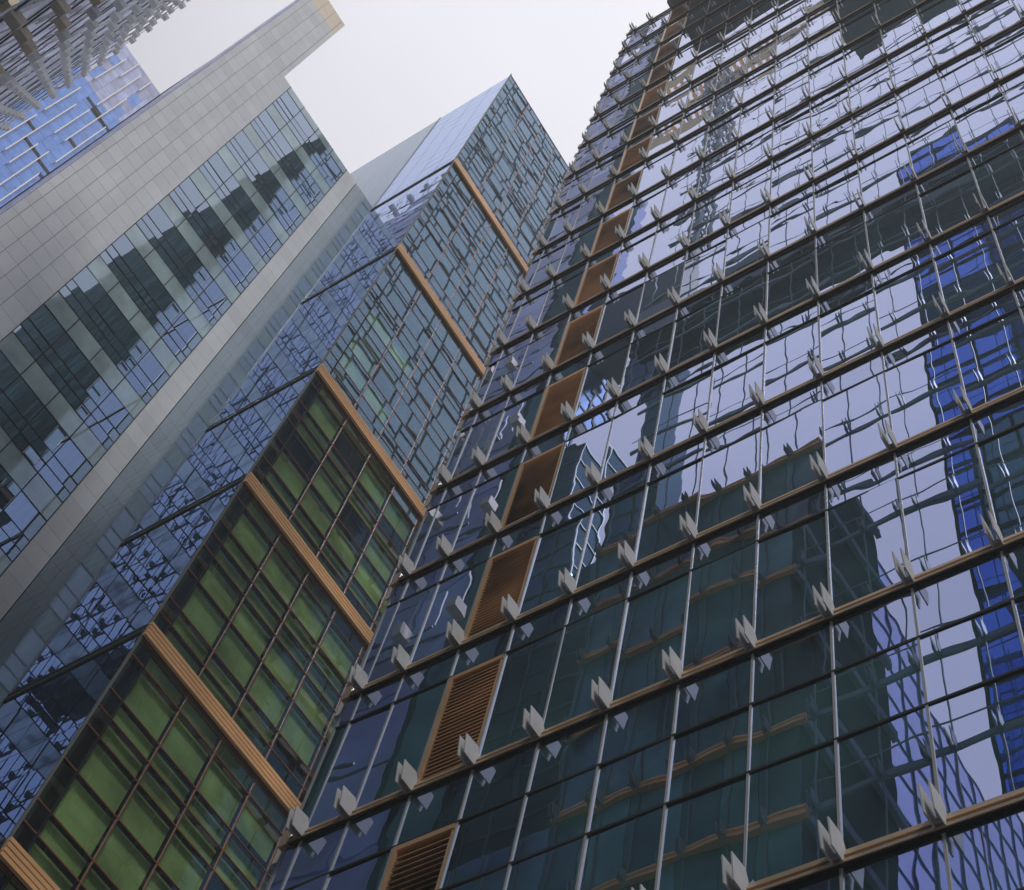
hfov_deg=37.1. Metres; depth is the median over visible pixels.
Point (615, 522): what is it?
window
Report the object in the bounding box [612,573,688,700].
window
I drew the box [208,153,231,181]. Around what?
window
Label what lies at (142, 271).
window
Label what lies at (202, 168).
window
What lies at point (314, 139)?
window
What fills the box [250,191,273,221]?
frosted window
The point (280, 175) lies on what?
frosted window
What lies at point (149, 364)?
window
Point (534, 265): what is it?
window
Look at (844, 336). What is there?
window
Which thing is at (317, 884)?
window
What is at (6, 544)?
window
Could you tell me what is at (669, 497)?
window
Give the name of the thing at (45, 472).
window
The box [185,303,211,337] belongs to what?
frosted window
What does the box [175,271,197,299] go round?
window
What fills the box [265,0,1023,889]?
glass office tower
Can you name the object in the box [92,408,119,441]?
window
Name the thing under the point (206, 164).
window
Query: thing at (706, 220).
window
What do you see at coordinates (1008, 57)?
window
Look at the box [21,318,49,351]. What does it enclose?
window
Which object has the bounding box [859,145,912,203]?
window
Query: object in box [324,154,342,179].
window
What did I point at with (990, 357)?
window
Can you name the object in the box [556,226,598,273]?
window
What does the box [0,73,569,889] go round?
green fronted office block
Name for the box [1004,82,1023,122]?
window
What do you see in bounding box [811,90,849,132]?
window
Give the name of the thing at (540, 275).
window
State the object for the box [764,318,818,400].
window
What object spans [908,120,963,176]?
window
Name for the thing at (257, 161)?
window
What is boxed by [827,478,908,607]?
window
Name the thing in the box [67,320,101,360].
frosted window
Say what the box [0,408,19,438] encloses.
window
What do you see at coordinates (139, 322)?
frosted window
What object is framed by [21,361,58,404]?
frosted window
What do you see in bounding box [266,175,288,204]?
window
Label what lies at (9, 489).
window
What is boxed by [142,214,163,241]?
window
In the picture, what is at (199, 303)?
window
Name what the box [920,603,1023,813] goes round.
window
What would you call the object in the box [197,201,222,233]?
window
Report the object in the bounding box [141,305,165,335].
window
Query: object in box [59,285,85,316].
window
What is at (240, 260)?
window
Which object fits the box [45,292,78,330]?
frosted window
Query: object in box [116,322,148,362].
window
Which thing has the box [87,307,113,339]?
window
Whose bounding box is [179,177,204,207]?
window
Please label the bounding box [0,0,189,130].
lattice fronted tower
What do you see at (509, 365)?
window
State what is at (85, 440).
frosted window
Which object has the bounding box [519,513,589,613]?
window
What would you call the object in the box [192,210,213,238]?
window
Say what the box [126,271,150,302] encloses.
window
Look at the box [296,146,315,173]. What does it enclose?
frosted window
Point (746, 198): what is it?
window
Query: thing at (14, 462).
frosted window
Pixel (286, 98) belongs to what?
window
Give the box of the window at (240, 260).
[233,250,257,282]
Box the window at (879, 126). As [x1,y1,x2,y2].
[853,103,901,152]
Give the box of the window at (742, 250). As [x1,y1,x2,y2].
[724,217,768,276]
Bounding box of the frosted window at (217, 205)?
[207,192,231,223]
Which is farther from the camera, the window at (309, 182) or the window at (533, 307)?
the window at (309, 182)
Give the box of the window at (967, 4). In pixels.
[959,0,983,9]
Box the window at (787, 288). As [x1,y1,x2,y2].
[767,249,815,318]
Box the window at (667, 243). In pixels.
[650,213,692,264]
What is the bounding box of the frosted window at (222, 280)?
[215,270,239,302]
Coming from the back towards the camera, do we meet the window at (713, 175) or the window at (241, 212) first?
the window at (241, 212)
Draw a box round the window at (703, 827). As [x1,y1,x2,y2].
[658,708,748,889]
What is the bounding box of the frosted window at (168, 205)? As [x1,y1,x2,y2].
[159,195,185,226]
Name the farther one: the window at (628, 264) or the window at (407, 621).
the window at (628, 264)
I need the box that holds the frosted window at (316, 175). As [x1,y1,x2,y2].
[311,168,329,194]
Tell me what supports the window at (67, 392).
in the stone clad tower at (151, 250)
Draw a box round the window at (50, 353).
[44,347,73,382]
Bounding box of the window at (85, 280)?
[73,267,106,304]
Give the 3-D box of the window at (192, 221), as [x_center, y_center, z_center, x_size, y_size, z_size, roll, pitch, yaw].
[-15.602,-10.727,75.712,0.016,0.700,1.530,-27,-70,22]
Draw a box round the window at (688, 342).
[668,299,718,368]
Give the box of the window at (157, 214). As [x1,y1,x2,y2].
[148,204,175,236]
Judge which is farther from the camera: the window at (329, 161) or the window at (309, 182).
the window at (329, 161)
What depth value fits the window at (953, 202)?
29.47 m
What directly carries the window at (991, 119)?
in the glass office tower at (711, 570)
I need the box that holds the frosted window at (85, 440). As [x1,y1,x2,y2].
[71,423,106,465]
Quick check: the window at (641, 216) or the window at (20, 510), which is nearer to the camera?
the window at (641, 216)
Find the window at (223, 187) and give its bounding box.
[220,184,239,210]
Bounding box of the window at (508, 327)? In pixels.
[498,307,519,346]
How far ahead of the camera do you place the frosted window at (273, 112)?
89.29 m
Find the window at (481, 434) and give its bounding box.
[451,411,501,478]
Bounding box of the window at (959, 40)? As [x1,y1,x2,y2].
[929,23,976,64]
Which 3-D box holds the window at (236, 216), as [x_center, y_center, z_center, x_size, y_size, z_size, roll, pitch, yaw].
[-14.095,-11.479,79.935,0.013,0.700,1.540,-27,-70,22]
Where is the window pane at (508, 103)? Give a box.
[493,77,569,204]
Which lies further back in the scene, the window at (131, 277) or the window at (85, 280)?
the window at (131, 277)
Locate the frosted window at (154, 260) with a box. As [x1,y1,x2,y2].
[144,249,173,284]
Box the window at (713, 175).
[698,150,735,195]
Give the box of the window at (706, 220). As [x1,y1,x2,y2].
[689,192,730,243]
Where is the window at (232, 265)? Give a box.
[229,261,248,287]
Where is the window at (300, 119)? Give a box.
[294,111,313,137]
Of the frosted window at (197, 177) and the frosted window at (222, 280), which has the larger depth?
the frosted window at (197, 177)
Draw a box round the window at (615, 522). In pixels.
[576,487,644,587]
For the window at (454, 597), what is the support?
in the glass office tower at (711, 570)
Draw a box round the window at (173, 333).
[168,326,190,356]
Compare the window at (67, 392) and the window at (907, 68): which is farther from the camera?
the window at (67, 392)
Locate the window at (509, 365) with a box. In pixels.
[482,345,527,403]
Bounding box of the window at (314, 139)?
[309,133,328,158]
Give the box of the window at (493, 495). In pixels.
[452,466,518,551]
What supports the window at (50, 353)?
in the stone clad tower at (151, 250)
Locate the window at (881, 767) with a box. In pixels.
[835,639,937,848]
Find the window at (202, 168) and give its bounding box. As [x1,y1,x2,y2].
[199,165,218,189]
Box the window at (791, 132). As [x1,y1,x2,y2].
[773,111,809,154]
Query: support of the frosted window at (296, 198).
in the stone clad tower at (151, 250)
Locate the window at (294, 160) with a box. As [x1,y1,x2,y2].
[289,153,309,180]
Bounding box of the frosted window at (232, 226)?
[225,217,248,248]
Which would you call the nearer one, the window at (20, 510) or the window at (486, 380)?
the window at (486, 380)
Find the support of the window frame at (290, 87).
in the stone clad tower at (151, 250)
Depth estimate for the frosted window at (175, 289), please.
71.52 m
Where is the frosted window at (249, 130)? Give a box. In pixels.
[243,124,263,150]
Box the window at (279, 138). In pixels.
[273,131,293,158]
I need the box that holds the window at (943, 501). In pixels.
[899,446,996,574]
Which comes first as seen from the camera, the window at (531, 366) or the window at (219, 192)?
the window at (531, 366)
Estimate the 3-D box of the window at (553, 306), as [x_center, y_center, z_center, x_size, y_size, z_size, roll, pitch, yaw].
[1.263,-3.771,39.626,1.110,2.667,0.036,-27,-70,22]
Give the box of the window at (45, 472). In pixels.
[39,465,69,500]
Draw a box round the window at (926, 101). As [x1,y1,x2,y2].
[897,79,947,127]
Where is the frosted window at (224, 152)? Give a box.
[218,145,240,173]
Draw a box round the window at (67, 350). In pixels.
[52,333,87,375]
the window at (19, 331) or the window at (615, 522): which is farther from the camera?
the window at (19, 331)
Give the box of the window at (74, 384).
[68,377,96,412]
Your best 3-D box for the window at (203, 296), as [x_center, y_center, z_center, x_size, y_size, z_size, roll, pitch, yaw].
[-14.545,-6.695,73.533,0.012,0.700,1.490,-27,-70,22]
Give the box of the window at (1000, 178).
[973,142,1023,207]
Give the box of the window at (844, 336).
[820,291,878,371]
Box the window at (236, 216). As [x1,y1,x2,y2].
[233,213,252,238]
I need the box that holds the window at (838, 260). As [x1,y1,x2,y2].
[816,224,869,292]
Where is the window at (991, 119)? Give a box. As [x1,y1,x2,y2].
[955,95,1015,150]
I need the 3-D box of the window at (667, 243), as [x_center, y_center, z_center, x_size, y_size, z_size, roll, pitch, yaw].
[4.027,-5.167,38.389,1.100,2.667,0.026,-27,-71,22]
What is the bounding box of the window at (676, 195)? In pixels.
[661,169,700,216]
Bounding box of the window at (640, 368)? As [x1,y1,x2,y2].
[621,322,673,392]
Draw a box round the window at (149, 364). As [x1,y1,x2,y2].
[138,351,169,389]
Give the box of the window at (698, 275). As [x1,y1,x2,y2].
[680,241,725,300]
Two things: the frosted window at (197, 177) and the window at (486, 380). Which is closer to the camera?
the window at (486, 380)
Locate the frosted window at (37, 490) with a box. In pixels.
[23,474,61,519]
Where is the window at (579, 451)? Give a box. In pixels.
[550,420,611,503]
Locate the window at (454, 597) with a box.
[410,561,486,663]
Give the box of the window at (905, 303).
[875,261,943,343]
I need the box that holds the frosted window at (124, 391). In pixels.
[113,378,145,417]
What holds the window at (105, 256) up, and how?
in the stone clad tower at (151, 250)
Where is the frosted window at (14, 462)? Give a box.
[0,441,36,488]
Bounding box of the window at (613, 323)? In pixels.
[595,285,642,344]
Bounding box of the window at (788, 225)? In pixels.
[769,195,813,253]
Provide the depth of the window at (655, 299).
35.28 m
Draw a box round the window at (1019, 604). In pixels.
[1015,598,1023,639]
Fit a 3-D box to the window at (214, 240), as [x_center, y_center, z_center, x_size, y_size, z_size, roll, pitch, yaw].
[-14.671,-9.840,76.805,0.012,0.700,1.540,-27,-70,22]
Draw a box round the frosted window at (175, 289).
[165,276,192,311]
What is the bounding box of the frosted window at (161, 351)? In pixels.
[151,338,179,375]
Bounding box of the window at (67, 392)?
[61,385,89,420]
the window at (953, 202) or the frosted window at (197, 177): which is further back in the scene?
the frosted window at (197, 177)
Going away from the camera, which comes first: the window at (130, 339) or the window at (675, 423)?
the window at (675, 423)
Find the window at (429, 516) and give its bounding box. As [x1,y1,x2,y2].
[409,506,437,562]
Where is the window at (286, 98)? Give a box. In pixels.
[280,91,299,116]
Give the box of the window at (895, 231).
[866,197,926,265]
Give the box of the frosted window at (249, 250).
[242,242,265,272]
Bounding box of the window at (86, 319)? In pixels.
[81,313,107,346]
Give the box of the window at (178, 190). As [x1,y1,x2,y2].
[174,186,194,212]
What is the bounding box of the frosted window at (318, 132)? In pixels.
[316,129,332,152]
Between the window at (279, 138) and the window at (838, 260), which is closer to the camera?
the window at (838, 260)
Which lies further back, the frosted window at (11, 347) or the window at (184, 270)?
the window at (184, 270)
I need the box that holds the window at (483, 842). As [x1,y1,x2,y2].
[441,797,523,889]
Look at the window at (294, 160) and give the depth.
89.01 m
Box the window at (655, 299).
[637,262,683,322]
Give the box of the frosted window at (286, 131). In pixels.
[280,125,300,150]
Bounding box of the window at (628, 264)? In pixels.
[611,234,654,285]
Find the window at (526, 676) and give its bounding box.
[479,629,562,755]
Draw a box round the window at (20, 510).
[5,491,45,540]
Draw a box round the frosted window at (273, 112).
[266,103,285,128]
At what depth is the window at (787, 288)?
30.75 m
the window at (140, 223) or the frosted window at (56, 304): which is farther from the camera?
the window at (140, 223)
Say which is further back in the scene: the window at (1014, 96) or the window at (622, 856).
the window at (1014, 96)
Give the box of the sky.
[124,0,669,172]
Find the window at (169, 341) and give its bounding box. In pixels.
[162,332,185,362]
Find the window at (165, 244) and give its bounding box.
[161,239,183,268]
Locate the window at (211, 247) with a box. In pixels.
[206,240,226,268]
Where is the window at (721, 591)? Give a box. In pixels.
[682,543,755,671]
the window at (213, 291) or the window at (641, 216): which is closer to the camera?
the window at (641, 216)
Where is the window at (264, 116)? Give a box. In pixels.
[258,110,278,136]
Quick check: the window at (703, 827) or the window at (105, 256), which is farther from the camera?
the window at (105, 256)
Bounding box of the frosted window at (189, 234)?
[177,219,203,252]
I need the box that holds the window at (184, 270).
[181,265,202,294]
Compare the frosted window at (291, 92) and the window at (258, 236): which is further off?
the frosted window at (291, 92)
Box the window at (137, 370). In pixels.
[132,365,156,396]
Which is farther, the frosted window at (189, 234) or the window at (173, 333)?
the frosted window at (189, 234)
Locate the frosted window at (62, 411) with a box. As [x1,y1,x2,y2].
[46,393,82,435]
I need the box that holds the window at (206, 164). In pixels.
[204,161,222,186]
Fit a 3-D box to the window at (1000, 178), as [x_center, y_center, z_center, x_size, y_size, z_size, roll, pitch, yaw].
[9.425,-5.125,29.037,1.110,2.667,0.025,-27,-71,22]
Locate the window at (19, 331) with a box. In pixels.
[14,325,41,358]
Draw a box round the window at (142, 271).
[132,260,162,296]
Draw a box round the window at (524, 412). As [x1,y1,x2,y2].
[486,390,543,460]
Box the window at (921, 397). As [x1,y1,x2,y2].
[885,341,966,442]
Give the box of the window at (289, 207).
[282,198,303,226]
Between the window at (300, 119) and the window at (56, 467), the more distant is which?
the window at (300, 119)
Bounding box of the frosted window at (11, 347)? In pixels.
[0,332,34,373]
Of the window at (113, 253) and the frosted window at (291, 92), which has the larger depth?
the frosted window at (291, 92)
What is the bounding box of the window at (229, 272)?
[224,266,244,292]
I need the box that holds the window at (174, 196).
[169,190,189,217]
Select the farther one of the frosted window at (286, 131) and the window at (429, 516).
the frosted window at (286, 131)
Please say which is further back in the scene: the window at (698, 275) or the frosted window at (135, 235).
the frosted window at (135, 235)
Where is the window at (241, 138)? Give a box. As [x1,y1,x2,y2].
[234,130,256,157]
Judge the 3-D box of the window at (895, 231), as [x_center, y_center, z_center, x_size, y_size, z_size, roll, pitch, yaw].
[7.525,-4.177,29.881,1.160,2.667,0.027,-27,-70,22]
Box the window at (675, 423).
[653,371,710,453]
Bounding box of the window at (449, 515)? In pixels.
[414,489,472,569]
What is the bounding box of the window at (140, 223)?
[137,219,158,247]
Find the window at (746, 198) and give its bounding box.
[730,170,770,221]
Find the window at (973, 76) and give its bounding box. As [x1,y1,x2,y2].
[941,55,994,103]
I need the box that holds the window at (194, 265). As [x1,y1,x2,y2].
[185,255,212,289]
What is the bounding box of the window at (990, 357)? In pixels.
[953,310,1023,408]
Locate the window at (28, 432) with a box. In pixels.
[21,424,52,461]
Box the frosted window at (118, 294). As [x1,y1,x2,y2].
[108,283,139,320]
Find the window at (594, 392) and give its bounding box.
[575,346,628,415]
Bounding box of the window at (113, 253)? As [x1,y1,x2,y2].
[106,245,129,274]
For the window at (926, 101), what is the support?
in the glass office tower at (711, 570)
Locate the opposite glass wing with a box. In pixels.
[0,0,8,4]
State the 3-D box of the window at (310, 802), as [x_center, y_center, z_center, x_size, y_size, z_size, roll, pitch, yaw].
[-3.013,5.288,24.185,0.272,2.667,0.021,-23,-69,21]
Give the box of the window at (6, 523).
[0,511,28,549]
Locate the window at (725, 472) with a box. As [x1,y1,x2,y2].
[697,431,759,532]
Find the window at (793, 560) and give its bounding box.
[755,514,827,640]
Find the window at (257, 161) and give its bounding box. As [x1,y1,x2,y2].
[250,152,272,181]
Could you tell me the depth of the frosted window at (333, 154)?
94.26 m
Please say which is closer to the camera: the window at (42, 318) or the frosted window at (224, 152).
the window at (42, 318)
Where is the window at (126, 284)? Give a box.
[120,277,144,308]
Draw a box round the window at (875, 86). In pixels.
[849,67,892,110]
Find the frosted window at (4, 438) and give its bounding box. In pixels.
[0,427,10,450]
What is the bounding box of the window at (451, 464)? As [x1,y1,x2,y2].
[447,428,469,472]
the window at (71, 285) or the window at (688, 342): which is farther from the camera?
the window at (71, 285)
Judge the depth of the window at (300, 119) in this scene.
92.24 m
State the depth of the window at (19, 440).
57.48 m
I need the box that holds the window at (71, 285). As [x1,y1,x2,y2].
[66,279,92,310]
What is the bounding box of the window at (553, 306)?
[537,273,582,325]
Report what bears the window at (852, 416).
in the glass office tower at (711, 570)
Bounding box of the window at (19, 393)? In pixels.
[4,376,43,421]
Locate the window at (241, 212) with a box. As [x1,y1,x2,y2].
[238,208,257,234]
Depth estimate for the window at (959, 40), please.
38.72 m
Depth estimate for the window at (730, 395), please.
27.96 m
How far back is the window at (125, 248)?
69.32 m
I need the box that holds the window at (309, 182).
[304,175,323,201]
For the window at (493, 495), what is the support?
in the glass office tower at (711, 570)
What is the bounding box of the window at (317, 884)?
[291,875,326,889]
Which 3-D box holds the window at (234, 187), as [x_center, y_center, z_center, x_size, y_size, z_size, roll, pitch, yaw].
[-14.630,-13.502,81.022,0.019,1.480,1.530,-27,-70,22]
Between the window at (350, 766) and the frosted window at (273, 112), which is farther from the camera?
the frosted window at (273, 112)
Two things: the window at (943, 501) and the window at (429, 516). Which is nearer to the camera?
the window at (943, 501)
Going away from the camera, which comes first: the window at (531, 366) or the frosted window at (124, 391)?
the window at (531, 366)
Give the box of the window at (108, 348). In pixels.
[104,343,129,375]
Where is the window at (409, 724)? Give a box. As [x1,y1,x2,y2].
[356,681,446,807]
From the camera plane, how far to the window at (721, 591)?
21.52 m
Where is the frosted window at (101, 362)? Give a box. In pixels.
[90,349,123,389]
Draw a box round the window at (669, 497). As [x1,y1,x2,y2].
[636,460,701,560]
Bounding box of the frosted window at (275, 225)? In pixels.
[267,215,288,243]
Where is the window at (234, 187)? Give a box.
[225,175,248,205]
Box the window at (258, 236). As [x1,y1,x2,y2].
[255,232,273,257]
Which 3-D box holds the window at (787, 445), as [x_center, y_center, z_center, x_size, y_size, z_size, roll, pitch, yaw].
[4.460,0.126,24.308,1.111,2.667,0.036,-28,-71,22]
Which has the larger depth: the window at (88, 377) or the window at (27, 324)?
the window at (88, 377)
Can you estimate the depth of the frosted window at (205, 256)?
75.28 m
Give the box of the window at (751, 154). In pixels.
[735,130,771,175]
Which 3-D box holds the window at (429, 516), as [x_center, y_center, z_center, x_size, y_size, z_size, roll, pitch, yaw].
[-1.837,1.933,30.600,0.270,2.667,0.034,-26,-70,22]
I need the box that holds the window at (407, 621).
[368,585,436,682]
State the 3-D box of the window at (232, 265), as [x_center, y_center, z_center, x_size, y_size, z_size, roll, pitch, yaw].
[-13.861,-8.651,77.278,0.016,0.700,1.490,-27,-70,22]
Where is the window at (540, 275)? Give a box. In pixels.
[529,246,564,288]
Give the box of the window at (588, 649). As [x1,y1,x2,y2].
[544,600,624,728]
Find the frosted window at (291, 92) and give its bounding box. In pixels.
[287,88,303,109]
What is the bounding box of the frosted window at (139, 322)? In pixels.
[129,310,160,348]
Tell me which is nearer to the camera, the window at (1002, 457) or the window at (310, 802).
the window at (1002, 457)
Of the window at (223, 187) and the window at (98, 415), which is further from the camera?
the window at (223, 187)
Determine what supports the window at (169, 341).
in the stone clad tower at (151, 250)
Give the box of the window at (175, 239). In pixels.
[166,229,194,263]
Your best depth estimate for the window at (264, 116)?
88.06 m
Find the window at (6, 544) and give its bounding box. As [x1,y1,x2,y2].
[0,528,20,560]
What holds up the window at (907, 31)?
in the glass office tower at (711, 570)
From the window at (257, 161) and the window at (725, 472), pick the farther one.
the window at (257, 161)
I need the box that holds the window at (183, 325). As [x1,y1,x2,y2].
[173,314,201,349]
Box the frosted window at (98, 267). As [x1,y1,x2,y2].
[87,256,118,291]
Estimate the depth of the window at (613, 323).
35.72 m
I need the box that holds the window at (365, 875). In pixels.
[325,851,389,889]
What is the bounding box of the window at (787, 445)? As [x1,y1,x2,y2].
[760,401,822,503]
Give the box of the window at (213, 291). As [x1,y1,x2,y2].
[205,281,230,314]
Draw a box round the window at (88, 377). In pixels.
[75,363,110,404]
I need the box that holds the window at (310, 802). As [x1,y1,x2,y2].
[302,725,346,816]
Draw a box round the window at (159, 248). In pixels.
[155,244,178,273]
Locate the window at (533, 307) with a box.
[507,292,546,341]
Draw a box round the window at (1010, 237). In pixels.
[994,215,1023,280]
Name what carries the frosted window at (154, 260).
in the stone clad tower at (151, 250)
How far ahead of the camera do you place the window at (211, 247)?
76.21 m
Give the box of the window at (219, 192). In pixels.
[216,188,235,214]
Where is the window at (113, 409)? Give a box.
[99,392,132,433]
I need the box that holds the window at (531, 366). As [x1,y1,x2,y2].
[514,324,565,386]
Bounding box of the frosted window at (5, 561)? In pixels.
[0,549,10,574]
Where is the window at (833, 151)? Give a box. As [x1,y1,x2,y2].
[812,126,854,176]
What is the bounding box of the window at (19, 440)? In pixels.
[13,433,44,470]
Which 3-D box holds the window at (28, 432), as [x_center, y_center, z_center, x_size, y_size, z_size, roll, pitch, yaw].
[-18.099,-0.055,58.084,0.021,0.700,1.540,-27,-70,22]
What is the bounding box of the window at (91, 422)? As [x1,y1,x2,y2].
[85,415,112,449]
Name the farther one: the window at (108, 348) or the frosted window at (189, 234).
the frosted window at (189, 234)
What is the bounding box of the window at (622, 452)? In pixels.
[601,394,660,479]
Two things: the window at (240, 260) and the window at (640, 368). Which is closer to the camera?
the window at (640, 368)
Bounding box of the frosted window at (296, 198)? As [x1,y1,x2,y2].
[290,190,310,218]
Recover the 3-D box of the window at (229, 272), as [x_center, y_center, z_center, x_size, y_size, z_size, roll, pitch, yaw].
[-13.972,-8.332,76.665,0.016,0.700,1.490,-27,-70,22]
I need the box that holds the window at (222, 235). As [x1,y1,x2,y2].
[215,226,240,258]
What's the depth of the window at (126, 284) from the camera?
68.23 m
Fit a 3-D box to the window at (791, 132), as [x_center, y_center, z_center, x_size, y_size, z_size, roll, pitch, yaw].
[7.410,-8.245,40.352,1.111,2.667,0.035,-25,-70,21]
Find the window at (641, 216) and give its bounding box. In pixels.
[625,189,665,235]
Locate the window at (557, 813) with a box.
[506,768,595,889]
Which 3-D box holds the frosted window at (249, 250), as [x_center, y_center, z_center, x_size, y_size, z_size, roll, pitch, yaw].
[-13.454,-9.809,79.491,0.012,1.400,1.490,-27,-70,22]
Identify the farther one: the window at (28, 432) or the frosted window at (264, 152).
the frosted window at (264, 152)
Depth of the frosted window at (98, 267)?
66.84 m
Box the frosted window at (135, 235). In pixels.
[125,224,153,257]
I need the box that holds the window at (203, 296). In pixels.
[200,292,221,320]
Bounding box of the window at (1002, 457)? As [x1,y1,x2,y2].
[978,425,1023,537]
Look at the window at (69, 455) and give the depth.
59.50 m
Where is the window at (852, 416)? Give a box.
[823,373,891,473]
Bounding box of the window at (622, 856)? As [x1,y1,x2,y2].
[579,738,670,889]
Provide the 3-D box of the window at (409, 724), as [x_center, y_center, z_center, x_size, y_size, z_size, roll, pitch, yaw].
[-1.677,4.616,23.589,1.110,2.667,0.022,-26,-70,22]
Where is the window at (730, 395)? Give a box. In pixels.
[708,345,763,427]
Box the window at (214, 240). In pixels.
[210,236,231,263]
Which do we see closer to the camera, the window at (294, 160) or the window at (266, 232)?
the window at (266, 232)
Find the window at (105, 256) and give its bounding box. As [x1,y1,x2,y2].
[100,250,123,280]
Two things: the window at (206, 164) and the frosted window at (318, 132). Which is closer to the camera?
the window at (206, 164)
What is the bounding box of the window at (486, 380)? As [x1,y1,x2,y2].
[472,363,496,408]
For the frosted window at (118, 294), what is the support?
in the stone clad tower at (151, 250)
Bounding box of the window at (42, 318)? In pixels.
[29,304,64,344]
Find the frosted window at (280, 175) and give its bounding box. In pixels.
[274,168,295,196]
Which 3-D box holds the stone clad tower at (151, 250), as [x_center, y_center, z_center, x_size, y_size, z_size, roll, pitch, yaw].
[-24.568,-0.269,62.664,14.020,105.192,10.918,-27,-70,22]
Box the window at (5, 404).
[0,393,27,430]
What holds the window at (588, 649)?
in the glass office tower at (711, 570)
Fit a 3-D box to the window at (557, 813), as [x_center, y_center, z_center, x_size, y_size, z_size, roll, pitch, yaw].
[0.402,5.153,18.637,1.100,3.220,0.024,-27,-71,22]
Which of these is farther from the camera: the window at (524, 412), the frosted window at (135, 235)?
the frosted window at (135, 235)
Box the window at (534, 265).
[520,260,538,293]
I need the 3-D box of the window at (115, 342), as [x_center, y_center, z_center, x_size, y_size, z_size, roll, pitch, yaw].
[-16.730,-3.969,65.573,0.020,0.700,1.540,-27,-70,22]
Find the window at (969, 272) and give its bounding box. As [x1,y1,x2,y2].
[935,232,1008,311]
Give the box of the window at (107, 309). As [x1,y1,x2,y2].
[94,294,127,333]
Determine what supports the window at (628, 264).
in the glass office tower at (711, 570)
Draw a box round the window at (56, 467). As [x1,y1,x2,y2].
[47,456,76,492]
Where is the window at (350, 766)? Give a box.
[309,706,390,827]
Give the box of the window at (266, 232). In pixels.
[259,223,281,253]
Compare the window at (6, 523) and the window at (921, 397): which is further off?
the window at (6, 523)
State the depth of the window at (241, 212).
80.57 m
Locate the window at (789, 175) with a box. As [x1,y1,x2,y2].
[771,149,811,199]
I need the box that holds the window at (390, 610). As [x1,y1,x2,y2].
[363,603,397,674]
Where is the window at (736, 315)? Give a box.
[717,275,765,343]
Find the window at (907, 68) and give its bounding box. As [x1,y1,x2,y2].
[889,44,933,87]
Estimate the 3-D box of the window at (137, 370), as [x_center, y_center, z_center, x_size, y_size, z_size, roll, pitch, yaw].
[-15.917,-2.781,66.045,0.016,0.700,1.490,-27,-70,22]
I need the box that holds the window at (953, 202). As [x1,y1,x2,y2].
[920,170,983,236]
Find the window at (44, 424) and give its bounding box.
[29,408,68,453]
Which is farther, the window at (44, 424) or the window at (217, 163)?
the window at (217, 163)
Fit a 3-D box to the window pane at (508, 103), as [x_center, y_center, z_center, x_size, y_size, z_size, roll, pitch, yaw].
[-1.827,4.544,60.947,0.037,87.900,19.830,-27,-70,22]
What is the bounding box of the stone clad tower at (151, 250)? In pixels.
[0,0,355,619]
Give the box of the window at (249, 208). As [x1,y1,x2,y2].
[242,199,265,229]
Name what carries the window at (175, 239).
in the stone clad tower at (151, 250)
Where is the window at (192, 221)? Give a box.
[187,215,208,242]
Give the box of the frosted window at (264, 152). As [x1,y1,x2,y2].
[258,145,279,173]
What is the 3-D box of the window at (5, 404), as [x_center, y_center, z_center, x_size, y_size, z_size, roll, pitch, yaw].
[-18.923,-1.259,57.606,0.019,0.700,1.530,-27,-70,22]
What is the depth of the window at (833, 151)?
36.79 m
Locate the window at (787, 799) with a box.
[746,675,836,882]
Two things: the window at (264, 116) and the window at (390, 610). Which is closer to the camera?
the window at (390, 610)
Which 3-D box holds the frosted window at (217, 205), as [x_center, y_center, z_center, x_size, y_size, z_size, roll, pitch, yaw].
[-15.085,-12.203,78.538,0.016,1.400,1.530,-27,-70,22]
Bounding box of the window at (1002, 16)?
[969,0,1020,40]
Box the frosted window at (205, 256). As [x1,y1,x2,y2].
[196,245,222,278]
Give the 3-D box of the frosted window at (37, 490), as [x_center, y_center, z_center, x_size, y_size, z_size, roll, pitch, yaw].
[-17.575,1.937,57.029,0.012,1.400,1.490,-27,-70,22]
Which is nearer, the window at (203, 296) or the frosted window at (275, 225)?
the window at (203, 296)
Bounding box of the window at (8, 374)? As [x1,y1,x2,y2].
[0,351,18,389]
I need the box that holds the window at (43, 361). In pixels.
[36,354,66,389]
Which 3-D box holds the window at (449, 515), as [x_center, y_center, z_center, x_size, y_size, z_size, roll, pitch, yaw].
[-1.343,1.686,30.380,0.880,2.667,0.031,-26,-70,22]
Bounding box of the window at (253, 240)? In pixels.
[250,237,269,262]
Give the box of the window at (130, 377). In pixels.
[126,371,151,403]
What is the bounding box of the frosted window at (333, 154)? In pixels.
[330,150,346,172]
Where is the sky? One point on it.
(394, 68)
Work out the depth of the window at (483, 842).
19.77 m
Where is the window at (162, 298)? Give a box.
[153,287,182,323]
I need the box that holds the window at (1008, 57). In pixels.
[985,33,1023,77]
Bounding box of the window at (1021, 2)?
[1013,0,1023,15]
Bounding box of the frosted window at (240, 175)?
[234,168,256,197]
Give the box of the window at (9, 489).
[0,465,20,508]
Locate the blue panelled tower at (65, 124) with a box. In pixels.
[0,34,159,206]
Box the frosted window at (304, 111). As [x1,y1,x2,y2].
[301,108,317,130]
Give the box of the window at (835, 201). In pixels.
[815,172,861,228]
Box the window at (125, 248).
[113,234,142,268]
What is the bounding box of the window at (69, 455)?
[55,439,91,483]
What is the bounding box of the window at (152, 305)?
[147,299,170,329]
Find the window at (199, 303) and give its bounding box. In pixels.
[195,297,216,325]
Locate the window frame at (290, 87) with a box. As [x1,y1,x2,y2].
[0,87,346,576]
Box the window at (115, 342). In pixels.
[110,336,136,368]
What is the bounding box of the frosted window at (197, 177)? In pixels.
[190,169,213,198]

